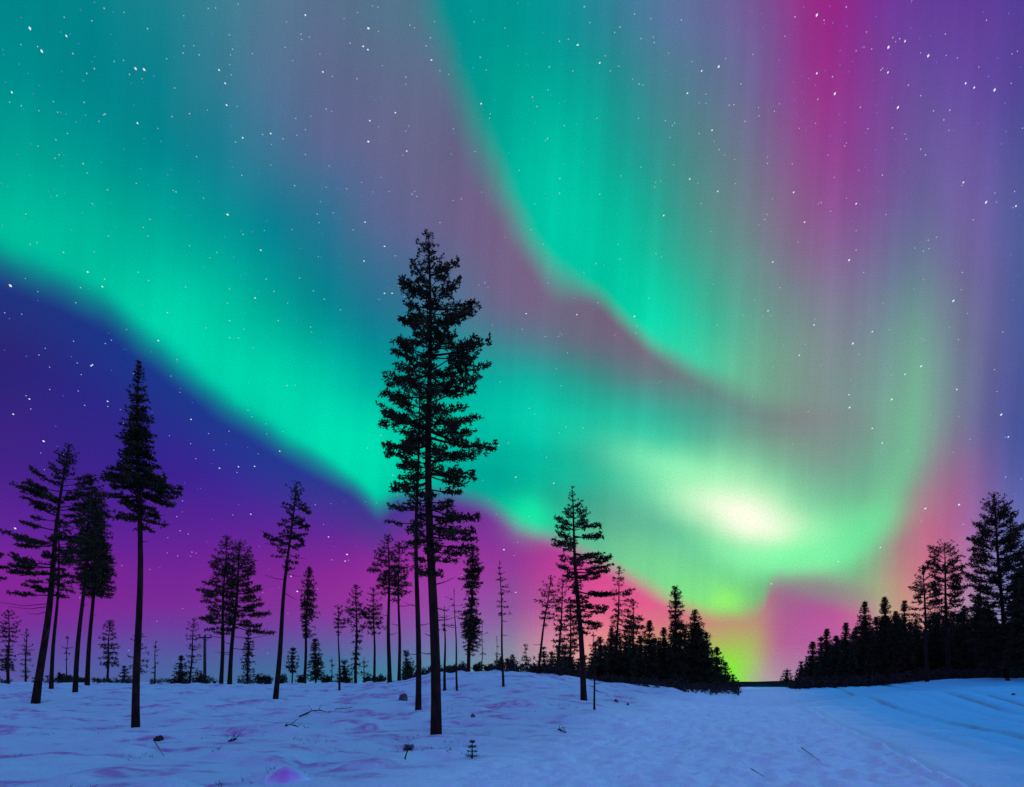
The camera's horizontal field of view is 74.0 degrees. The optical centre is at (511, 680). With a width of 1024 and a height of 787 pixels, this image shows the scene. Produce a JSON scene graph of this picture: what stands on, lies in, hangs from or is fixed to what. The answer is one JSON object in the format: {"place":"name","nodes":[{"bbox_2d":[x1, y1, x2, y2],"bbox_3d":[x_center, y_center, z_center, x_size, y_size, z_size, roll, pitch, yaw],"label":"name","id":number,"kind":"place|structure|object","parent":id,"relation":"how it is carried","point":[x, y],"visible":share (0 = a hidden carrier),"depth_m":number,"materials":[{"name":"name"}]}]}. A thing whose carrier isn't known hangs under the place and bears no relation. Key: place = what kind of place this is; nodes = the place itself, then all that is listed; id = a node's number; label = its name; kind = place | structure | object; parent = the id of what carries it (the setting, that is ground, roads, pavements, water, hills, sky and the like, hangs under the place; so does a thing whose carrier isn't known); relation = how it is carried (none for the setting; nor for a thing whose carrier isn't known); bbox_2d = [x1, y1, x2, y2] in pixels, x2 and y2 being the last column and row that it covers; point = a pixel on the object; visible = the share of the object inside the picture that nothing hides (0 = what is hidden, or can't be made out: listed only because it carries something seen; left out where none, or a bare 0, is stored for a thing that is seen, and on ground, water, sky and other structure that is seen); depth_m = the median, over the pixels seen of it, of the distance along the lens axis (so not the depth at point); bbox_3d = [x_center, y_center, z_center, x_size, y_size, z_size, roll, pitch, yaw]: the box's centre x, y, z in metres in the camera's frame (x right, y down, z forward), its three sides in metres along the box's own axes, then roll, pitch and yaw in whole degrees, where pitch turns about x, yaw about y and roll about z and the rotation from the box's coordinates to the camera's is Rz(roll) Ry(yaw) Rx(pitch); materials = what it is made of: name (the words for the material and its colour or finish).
{"place":"outdoors","nodes":[
{"label":"outdoors","id":0,"kind":"place"},
{"bbox_2d":[0,670,1023,786],"bbox_3d":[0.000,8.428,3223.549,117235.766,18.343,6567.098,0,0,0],"label":"ground","id":1,"kind":"structure","parent":0,"point":[952,733],"depth_m":19.55,"materials":[{"name":"white snow"}]},
{"bbox_2d":[0,552,10,581],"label":"pine tree","id":2,"kind":"object","parent":1,"relation":"on","point":[3,566],"visible":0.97,"depth_m":34.59,"materials":[{"name":"black plant"}]},
{"bbox_2d":[0,644,16,679],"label":"pine tree","id":3,"kind":"object","parent":1,"relation":"on","point":[11,666],"visible":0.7,"depth_m":79.89,"materials":[{"name":"black plant"}]},
{"bbox_2d":[0,609,21,683],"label":"pine tree","id":4,"kind":"object","parent":1,"relation":"on","point":[4,628],"visible":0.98,"depth_m":65.97,"materials":[{"name":"black plant"}]},
{"bbox_2d":[17,629,34,681],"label":"pine tree","id":5,"kind":"object","parent":1,"relation":"on","point":[26,654],"visible":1,"depth_m":71.96,"materials":[{"name":"black plant"}]},
{"bbox_2d":[0,442,98,703],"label":"pine tree","id":6,"kind":"object","parent":1,"relation":"on","point":[27,564],"visible":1,"depth_m":34.86,"materials":[{"name":"black plant"}]},
{"bbox_2d":[41,518,76,688],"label":"pine tree","id":7,"kind":"object","parent":1,"relation":"on","point":[51,678],"visible":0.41,"depth_m":47.96,"materials":[{"name":"black plant"}]},
{"bbox_2d":[55,672,65,682],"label":"shrub","id":8,"kind":"object","parent":1,"relation":"on","point":[60,676],"visible":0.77,"depth_m":69.82,"materials":[{"name":"black plant"}]},
{"bbox_2d":[61,637,72,674],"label":"young tree","id":9,"kind":"object","parent":1,"relation":"on","point":[66,653],"visible":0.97,"depth_m":87.94,"materials":[{"name":"black plant"}]},
{"bbox_2d":[66,473,110,692],"bbox_3d":[-27.511,-6.183,43.977,2.607,14.485,2.570,0,0,0],"label":"pine tree","id":10,"kind":"object","parent":1,"relation":"on","point":[82,579],"visible":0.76,"depth_m":43.95,"materials":[{"name":"black plant"}]},
{"bbox_2d":[72,486,116,685],"bbox_3d":[-34.358,-7.707,55.955,3.383,16.615,3.526,0,0,0],"label":"pine tree","id":11,"kind":"object","parent":1,"relation":"on","point":[107,573],"visible":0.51,"depth_m":55.91,"materials":[{"name":"black plant"}]},
{"bbox_2d":[98,619,120,682],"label":"pine tree","id":12,"kind":"object","parent":1,"relation":"on","point":[107,662],"visible":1,"depth_m":71.88,"materials":[{"name":"black plant"}]},
{"bbox_2d":[118,665,129,682],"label":"young tree","id":13,"kind":"object","parent":1,"relation":"on","point":[125,670],"visible":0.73,"depth_m":84.91,"materials":[{"name":"black plant"}]},
{"bbox_2d":[127,635,149,673],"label":"pine tree","id":14,"kind":"object","parent":1,"relation":"on","point":[142,660],"visible":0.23,"depth_m":76.22,"materials":[{"name":"black plant"}]},
{"bbox_2d":[97,360,183,727],"bbox_3d":[-13.114,-4.660,24.070,2.754,13.264,2.372,0,0,-26],"label":"pine tree","id":15,"kind":"object","parent":1,"relation":"on","point":[131,480],"visible":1,"depth_m":23.91,"materials":[{"name":"black plant"}]},
{"bbox_2d":[151,641,158,679],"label":"dead tree","id":16,"kind":"object","parent":1,"relation":"on","point":[154,667],"visible":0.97,"depth_m":79.96,"materials":[{"name":"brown wood"}]},
{"bbox_2d":[170,655,188,683],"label":"spruce tree","id":17,"kind":"object","parent":1,"relation":"on","point":[182,672],"visible":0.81,"depth_m":69.80,"materials":[{"name":"plant"}]},
{"bbox_2d":[185,617,202,682],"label":"pine tree","id":18,"kind":"object","parent":1,"relation":"on","point":[190,672],"visible":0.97,"depth_m":71.95,"materials":[{"name":"black plant"}]},
{"bbox_2d":[193,670,210,683],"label":"shrub","id":19,"kind":"object","parent":1,"relation":"on","point":[200,678],"visible":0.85,"depth_m":68.00,"materials":[{"name":"plant"}]},
{"bbox_2d":[199,634,211,679],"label":"utility pole","id":20,"kind":"object","parent":1,"relation":"on","point":[204,637],"visible":0.92,"depth_m":71.90,"materials":[{"name":"brown wood"}]},
{"bbox_2d":[195,535,241,683],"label":"pine tree","id":21,"kind":"object","parent":1,"relation":"on","point":[224,570],"visible":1,"depth_m":57.86,"materials":[{"name":"black plant"}]},
{"bbox_2d":[218,539,276,683],"bbox_3d":[-23.475,-5.980,60.456,5.056,13.050,3.742,0,0,-34],"label":"pine tree","id":22,"kind":"object","parent":1,"relation":"on","point":[249,571],"visible":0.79,"depth_m":59.90,"materials":[{"name":"black plant"}]},
{"bbox_2d":[239,628,256,683],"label":"pine tree","id":23,"kind":"object","parent":1,"relation":"on","point":[248,653],"visible":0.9,"depth_m":71.91,"materials":[{"name":"black plant"}]},
{"bbox_2d":[253,673,266,683],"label":"shrub","id":24,"kind":"object","parent":1,"relation":"on","point":[260,676],"visible":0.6,"depth_m":69.89,"materials":[{"name":"plant"}]},
{"bbox_2d":[263,674,273,683],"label":"shrub","id":25,"kind":"object","parent":1,"relation":"on","point":[268,679],"visible":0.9,"depth_m":65.83,"materials":[{"name":"black plant"}]},
{"bbox_2d":[280,673,289,683],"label":"shrub","id":26,"kind":"object","parent":1,"relation":"on","point":[284,679],"visible":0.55,"depth_m":67.91,"materials":[{"name":"black plant"}]},
{"bbox_2d":[263,481,311,698],"bbox_3d":[-12.499,-4.915,38.077,2.503,12.636,2.031,0,0,31],"label":"pine tree","id":27,"kind":"object","parent":1,"relation":"on","point":[300,524],"visible":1,"depth_m":37.88,"materials":[{"name":"black plant"}]},
{"bbox_2d":[264,766,310,783],"bbox_3d":[-3.332,1.426,10.116,0.930,0.279,0.713,0,0,-25],"label":"snow mound","id":28,"kind":"object","parent":1,"relation":"on","point":[286,774],"visible":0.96,"depth_m":10.04,"materials":[{"name":"snow"}]},
{"bbox_2d":[285,647,299,682],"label":"spruce tree","id":29,"kind":"object","parent":1,"relation":"on","point":[292,667],"visible":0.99,"depth_m":73.92,"materials":[{"name":"black plant"}]},
{"bbox_2d":[294,674,306,682],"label":"shrub","id":30,"kind":"object","parent":1,"relation":"on","point":[300,679],"visible":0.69,"depth_m":69.88,"materials":[{"name":"black plant"}]},
{"bbox_2d":[298,566,319,683],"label":"pine tree","id":31,"kind":"object","parent":1,"relation":"on","point":[307,605],"visible":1,"depth_m":63.87,"materials":[{"name":"black plant"}]},
{"bbox_2d":[307,638,324,682],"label":"spruce tree","id":32,"kind":"object","parent":1,"relation":"on","point":[316,671],"visible":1,"depth_m":67.84,"materials":[{"name":"plant"}]},
{"bbox_2d":[1,671,634,786],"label":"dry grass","id":33,"kind":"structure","parent":1,"relation":"on","point":[300,740],"depth_m":16.36,"materials":[{"name":"brown plant"}]},
{"bbox_2d":[299,706,352,716],"bbox_3d":[-8.234,1.276,30.456,0.384,0.466,5.178,0,0,8],"label":"fallen branch","id":34,"kind":"object","parent":1,"relation":"on","point":[320,710],"visible":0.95,"depth_m":29.54,"materials":[{"name":"brown wood"}]},
{"bbox_2d":[321,674,332,682],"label":"shrub","id":35,"kind":"object","parent":1,"relation":"on","point":[326,679],"visible":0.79,"depth_m":69.82,"materials":[{"name":"black plant"}]},
{"bbox_2d":[333,605,349,689],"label":"pine tree","id":36,"kind":"object","parent":1,"relation":"on","point":[338,619],"visible":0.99,"depth_m":44.95,"materials":[{"name":"black plant"}]},
{"bbox_2d":[336,659,353,682],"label":"young tree","id":37,"kind":"object","parent":1,"relation":"on","point":[345,678],"visible":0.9,"depth_m":71.90,"materials":[{"name":"black plant"}]},
{"bbox_2d":[342,584,369,682],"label":"pine tree","id":38,"kind":"object","parent":1,"relation":"on","point":[356,647],"visible":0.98,"depth_m":61.94,"materials":[{"name":"black plant"}]},
{"bbox_2d":[362,672,376,682],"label":"shrub","id":39,"kind":"object","parent":1,"relation":"on","point":[367,678],"visible":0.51,"depth_m":69.91,"materials":[{"name":"plant"}]},
{"bbox_2d":[360,587,386,682],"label":"pine tree","id":40,"kind":"object","parent":1,"relation":"on","point":[373,618],"visible":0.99,"depth_m":61.92,"materials":[{"name":"black plant"}]},
{"bbox_2d":[376,673,386,681],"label":"shrub","id":41,"kind":"object","parent":1,"relation":"on","point":[381,678],"visible":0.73,"depth_m":69.86,"materials":[{"name":"plant"}]},
{"bbox_2d":[366,533,402,682],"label":"pine tree","id":42,"kind":"object","parent":1,"relation":"on","point":[388,576],"visible":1,"depth_m":51.87,"materials":[{"name":"black plant"}]},
{"bbox_2d":[387,540,412,680],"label":"pine tree","id":43,"kind":"object","parent":1,"relation":"on","point":[403,576],"visible":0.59,"depth_m":53.91,"materials":[{"name":"black plant"}]},
{"bbox_2d":[399,693,407,700],"bbox_3d":[-5.613,1.047,35.056,0.458,0.760,0.390,0,0,0],"label":"boulder","id":44,"kind":"object","parent":1,"relation":"on","point":[403,697],"visible":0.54,"depth_m":34.94,"materials":[{"name":"grey stone"}]},
{"bbox_2d":[375,377,433,710],"bbox_3d":[-4.534,-5.482,28.051,2.667,14.126,2.272,0,0,22],"label":"pine tree","id":45,"kind":"object","parent":1,"relation":"on","point":[418,695],"visible":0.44,"depth_m":27.89,"materials":[{"name":"black plant"}]},
{"bbox_2d":[401,650,415,678],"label":"young tree","id":46,"kind":"object","parent":1,"relation":"on","point":[407,663],"visible":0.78,"depth_m":61.94,"materials":[{"name":"black plant"}]},
{"bbox_2d":[403,744,414,759],"bbox_3d":[-1.902,1.308,12.515,0.239,0.325,0.224,0,0,-16],"label":"pine seedling","id":47,"kind":"object","parent":1,"relation":"on","point":[408,747],"visible":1,"depth_m":12.51,"materials":[{"name":"black plant"}]},
{"bbox_2d":[377,229,497,734],"bbox_3d":[-2.185,-5.402,18.948,3.079,14.464,3.104,0,0,-38],"label":"pine tree","id":48,"kind":"object","parent":1,"relation":"on","point":[459,363],"visible":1,"depth_m":18.79,"materials":[{"name":"black plant"}]},
{"bbox_2d":[438,606,457,690],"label":"pine tree","id":49,"kind":"object","parent":1,"relation":"on","point":[444,667],"visible":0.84,"depth_m":37.97,"materials":[{"name":"black plant"}]},
{"bbox_2d":[445,588,462,690],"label":"pine tree","id":50,"kind":"object","parent":1,"relation":"on","point":[456,677],"visible":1,"depth_m":37.98,"materials":[{"name":"black plant"}]},
{"bbox_2d":[465,740,477,758],"bbox_3d":[-0.783,1.347,13.281,0.309,0.414,0.296,0,0,0],"label":"conifer seedling","id":51,"kind":"object","parent":1,"relation":"on","point":[470,746],"visible":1,"depth_m":13.26,"materials":[{"name":"black plant"}]},
{"bbox_2d":[458,547,484,671],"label":"pine tree","id":52,"kind":"object","parent":1,"relation":"on","point":[470,622],"visible":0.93,"depth_m":45.85,"materials":[{"name":"black plant"}]},
{"bbox_2d":[471,661,484,671],"bbox_3d":[-2.512,-0.894,49.993,1.123,1.168,0.860,0,0,0],"label":"shrub","id":53,"kind":"object","parent":1,"relation":"on","point":[476,667],"visible":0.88,"depth_m":49.90,"materials":[{"name":"black plant"}]},
{"bbox_2d":[496,561,512,686],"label":"spruce tree","id":54,"kind":"object","parent":1,"relation":"on","point":[502,615],"visible":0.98,"depth_m":37.98,"materials":[{"name":"black plant"}]},
{"bbox_2d":[505,654,516,668],"bbox_3d":[-0.199,-1.203,50.052,1.159,1.524,0.925,0,0,0],"label":"shrub","id":55,"kind":"object","parent":1,"relation":"on","point":[512,658],"visible":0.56,"depth_m":49.94,"materials":[{"name":"plant"}]},
{"bbox_2d":[0,656,1023,694],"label":"undergrowth","id":56,"kind":"object","parent":1,"relation":"on","point":[842,681],"visible":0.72,"depth_m":61.34,"materials":[{"name":"black plant"}]},
{"bbox_2d":[521,643,530,665],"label":"young tree","id":57,"kind":"object","parent":1,"relation":"on","point":[525,656],"visible":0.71,"depth_m":61.95,"materials":[{"name":"plant"}]},
{"bbox_2d":[538,646,551,668],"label":"young tree","id":58,"kind":"object","parent":1,"relation":"on","point":[544,661],"visible":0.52,"depth_m":59.95,"materials":[{"name":"black plant"}]},
{"bbox_2d":[533,575,561,673],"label":"pine tree","id":59,"kind":"object","parent":1,"relation":"on","point":[545,613],"visible":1,"depth_m":45.91,"materials":[{"name":"black plant"}]},
{"bbox_2d":[551,578,576,665],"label":"pine tree","id":60,"kind":"object","parent":1,"relation":"on","point":[560,627],"visible":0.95,"depth_m":54.94,"materials":[{"name":"black plant"}]},
{"bbox_2d":[557,609,579,676],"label":"pine tree","id":61,"kind":"object","parent":1,"relation":"on","point":[575,647],"visible":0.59,"depth_m":57.89,"materials":[{"name":"black plant"}]},
{"bbox_2d":[550,486,620,700],"bbox_3d":[3.332,-3.983,31.932,3.113,10.379,2.658,0,0,-36],"label":"pine tree","id":62,"kind":"object","parent":1,"relation":"on","point":[574,586],"visible":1,"depth_m":31.87,"materials":[{"name":"black plant"}]},
{"bbox_2d":[586,632,603,709],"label":"young tree","id":63,"kind":"object","parent":1,"relation":"on","point":[593,654],"visible":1,"depth_m":24.98,"materials":[{"name":"brown plant"}]},
{"bbox_2d":[590,635,610,682],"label":"spruce tree","id":64,"kind":"object","parent":1,"relation":"on","point":[602,665],"visible":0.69,"depth_m":57.82,"materials":[{"name":"black plant"}]},
{"bbox_2d":[602,627,623,682],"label":"spruce tree","id":65,"kind":"object","parent":1,"relation":"on","point":[612,659],"visible":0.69,"depth_m":59.76,"materials":[{"name":"black plant"}]},
{"bbox_2d":[546,636,681,683],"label":"wood","id":66,"kind":"object","parent":1,"relation":"on","point":[588,667],"visible":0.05,"depth_m":74.66,"materials":[{"name":"black plant"}]},
{"bbox_2d":[612,635,637,683],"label":"spruce tree","id":67,"kind":"object","parent":1,"relation":"on","point":[627,669],"visible":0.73,"depth_m":59.68,"materials":[{"name":"black plant"}]},
{"bbox_2d":[608,565,643,682],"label":"spruce tree","id":68,"kind":"object","parent":1,"relation":"on","point":[633,626],"visible":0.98,"depth_m":59.98,"materials":[{"name":"plant"}]},
{"bbox_2d":[623,601,649,669],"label":"spruce tree","id":69,"kind":"object","parent":1,"relation":"on","point":[633,604],"visible":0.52,"depth_m":65.89,"materials":[{"name":"black plant"}]},
{"bbox_2d":[631,633,650,683],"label":"spruce tree","id":70,"kind":"object","parent":1,"relation":"on","point":[640,671],"visible":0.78,"depth_m":63.82,"materials":[{"name":"plant"}]},
{"bbox_2d":[642,620,664,682],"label":"spruce tree","id":71,"kind":"object","parent":1,"relation":"on","point":[653,664],"visible":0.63,"depth_m":65.61,"materials":[{"name":"plant"}]},
{"bbox_2d":[655,627,671,686],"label":"spruce tree","id":72,"kind":"object","parent":1,"relation":"on","point":[663,653],"visible":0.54,"depth_m":67.70,"materials":[{"name":"black plant"}]},
{"bbox_2d":[664,585,690,681],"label":"spruce tree","id":73,"kind":"object","parent":1,"relation":"on","point":[676,639],"visible":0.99,"depth_m":65.72,"materials":[{"name":"plant"}]},
{"bbox_2d":[678,629,693,684],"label":"spruce tree","id":74,"kind":"object","parent":1,"relation":"on","point":[683,662],"visible":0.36,"depth_m":71.65,"materials":[{"name":"black plant"}]},
{"bbox_2d":[683,609,719,687],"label":"spruce tree","id":75,"kind":"object","parent":1,"relation":"on","point":[698,655],"visible":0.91,"depth_m":71.32,"materials":[{"name":"black plant"}]},
{"bbox_2d":[699,634,719,689],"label":"spruce tree","id":76,"kind":"object","parent":1,"relation":"on","point":[712,655],"visible":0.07,"depth_m":75.77,"materials":[{"name":"plant"}]},
{"bbox_2d":[713,647,728,688],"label":"spruce tree","id":77,"kind":"object","parent":1,"relation":"on","point":[721,676],"visible":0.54,"depth_m":79.72,"materials":[{"name":"plant"}]},
{"bbox_2d":[722,662,733,684],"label":"spruce tree","id":78,"kind":"object","parent":1,"relation":"on","point":[728,677],"visible":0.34,"depth_m":87.71,"materials":[{"name":"black plant"}]},
{"bbox_2d":[780,668,792,686],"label":"young tree","id":79,"kind":"object","parent":1,"relation":"on","point":[786,680],"visible":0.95,"depth_m":149.79,"materials":[{"name":"plant"}]},
{"bbox_2d":[793,661,805,681],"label":"spruce tree","id":80,"kind":"object","parent":1,"relation":"on","point":[802,669],"visible":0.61,"depth_m":117.83,"materials":[{"name":"plant"}]},
{"bbox_2d":[801,641,818,678],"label":"spruce tree","id":81,"kind":"object","parent":1,"relation":"on","point":[809,663],"visible":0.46,"depth_m":104.81,"materials":[{"name":"black plant"}]},
{"bbox_2d":[809,636,824,678],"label":"spruce tree","id":82,"kind":"object","parent":1,"relation":"on","point":[818,658],"visible":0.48,"depth_m":99.83,"materials":[{"name":"plant"}]},
{"bbox_2d":[817,628,831,679],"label":"spruce tree","id":83,"kind":"object","parent":1,"relation":"on","point":[826,644],"visible":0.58,"depth_m":95.86,"materials":[{"name":"plant"}]},
{"bbox_2d":[824,635,843,678],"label":"spruce tree","id":84,"kind":"object","parent":1,"relation":"on","point":[833,658],"visible":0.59,"depth_m":89.80,"materials":[{"name":"black plant"}]},
{"bbox_2d":[835,622,853,679],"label":"spruce tree","id":85,"kind":"object","parent":1,"relation":"on","point":[843,669],"visible":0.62,"depth_m":85.83,"materials":[{"name":"plant"}]},
{"bbox_2d":[846,626,857,678],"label":"spruce tree","id":86,"kind":"object","parent":1,"relation":"on","point":[851,665],"visible":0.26,"depth_m":80.05,"materials":[{"name":"black plant"}]},
{"bbox_2d":[851,601,874,677],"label":"spruce tree","id":87,"kind":"object","parent":1,"relation":"on","point":[863,639],"visible":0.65,"depth_m":75.78,"materials":[{"name":"plant"}]},
{"bbox_2d":[862,617,878,677],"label":"spruce tree","id":88,"kind":"object","parent":1,"relation":"on","point":[869,654],"visible":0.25,"depth_m":71.99,"materials":[{"name":"black plant"}]},
{"bbox_2d":[867,596,896,676],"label":"spruce tree","id":89,"kind":"object","parent":1,"relation":"on","point":[883,621],"visible":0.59,"depth_m":69.88,"materials":[{"name":"black plant"}]},
{"bbox_2d":[792,610,1008,681],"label":"forest","id":90,"kind":"object","parent":1,"relation":"on","point":[952,623],"visible":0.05,"depth_m":79.95,"materials":[{"name":"plant"}]},
{"bbox_2d":[888,600,918,682],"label":"spruce tree","id":91,"kind":"object","parent":1,"relation":"on","point":[905,657],"visible":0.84,"depth_m":65.74,"materials":[{"name":"black plant"}]},
{"bbox_2d":[909,619,931,672],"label":"spruce tree","id":92,"kind":"object","parent":1,"relation":"on","point":[919,662],"visible":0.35,"depth_m":69.56,"materials":[{"name":"black plant"}]},
{"bbox_2d":[907,565,943,681],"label":"pine tree","id":93,"kind":"object","parent":1,"relation":"on","point":[922,588],"visible":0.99,"depth_m":59.90,"materials":[{"name":"black plant"}]},
{"bbox_2d":[922,539,972,678],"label":"pine tree","id":94,"kind":"object","parent":1,"relation":"on","point":[956,581],"visible":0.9,"depth_m":61.84,"materials":[{"name":"black plant"}]},
{"bbox_2d":[967,593,998,670],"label":"spruce tree","id":95,"kind":"object","parent":1,"relation":"on","point":[984,644],"visible":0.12,"depth_m":69.53,"materials":[{"name":"plant"}]},
{"bbox_2d":[958,492,1023,677],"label":"spruce tree","id":96,"kind":"object","parent":1,"relation":"on","point":[1008,541],"visible":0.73,"depth_m":57.81,"materials":[{"name":"black plant"}]},
{"bbox_2d":[997,539,1023,670],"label":"spruce tree","id":97,"kind":"object","parent":1,"relation":"on","point":[1015,625],"visible":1,"depth_m":54.36,"materials":[{"name":"plant"}]},
{"bbox_2d":[0,0,1023,681],"label":"sky","id":98,"kind":"structure","parent":0,"point":[711,489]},
{"bbox_2d":[1,1,1022,650],"bbox_3d":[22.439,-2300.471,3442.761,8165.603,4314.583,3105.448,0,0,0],"label":"stars","id":99,"kind":"object","parent":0,"point":[448,74],"visible":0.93,"depth_m":3746.23,"materials":[{"name":"white"}]},
{"bbox_2d":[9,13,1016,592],"bbox_3d":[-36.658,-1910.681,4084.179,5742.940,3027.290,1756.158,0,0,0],"label":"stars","id":100,"kind":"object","parent":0,"point":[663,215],"visible":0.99,"depth_m":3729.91,"materials":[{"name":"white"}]},
{"bbox_2d":[735,681,792,686],"bbox_3d":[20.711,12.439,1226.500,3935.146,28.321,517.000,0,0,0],"label":"hill","id":101,"kind":"structure","parent":0,"point":[764,684],"depth_m":1077.16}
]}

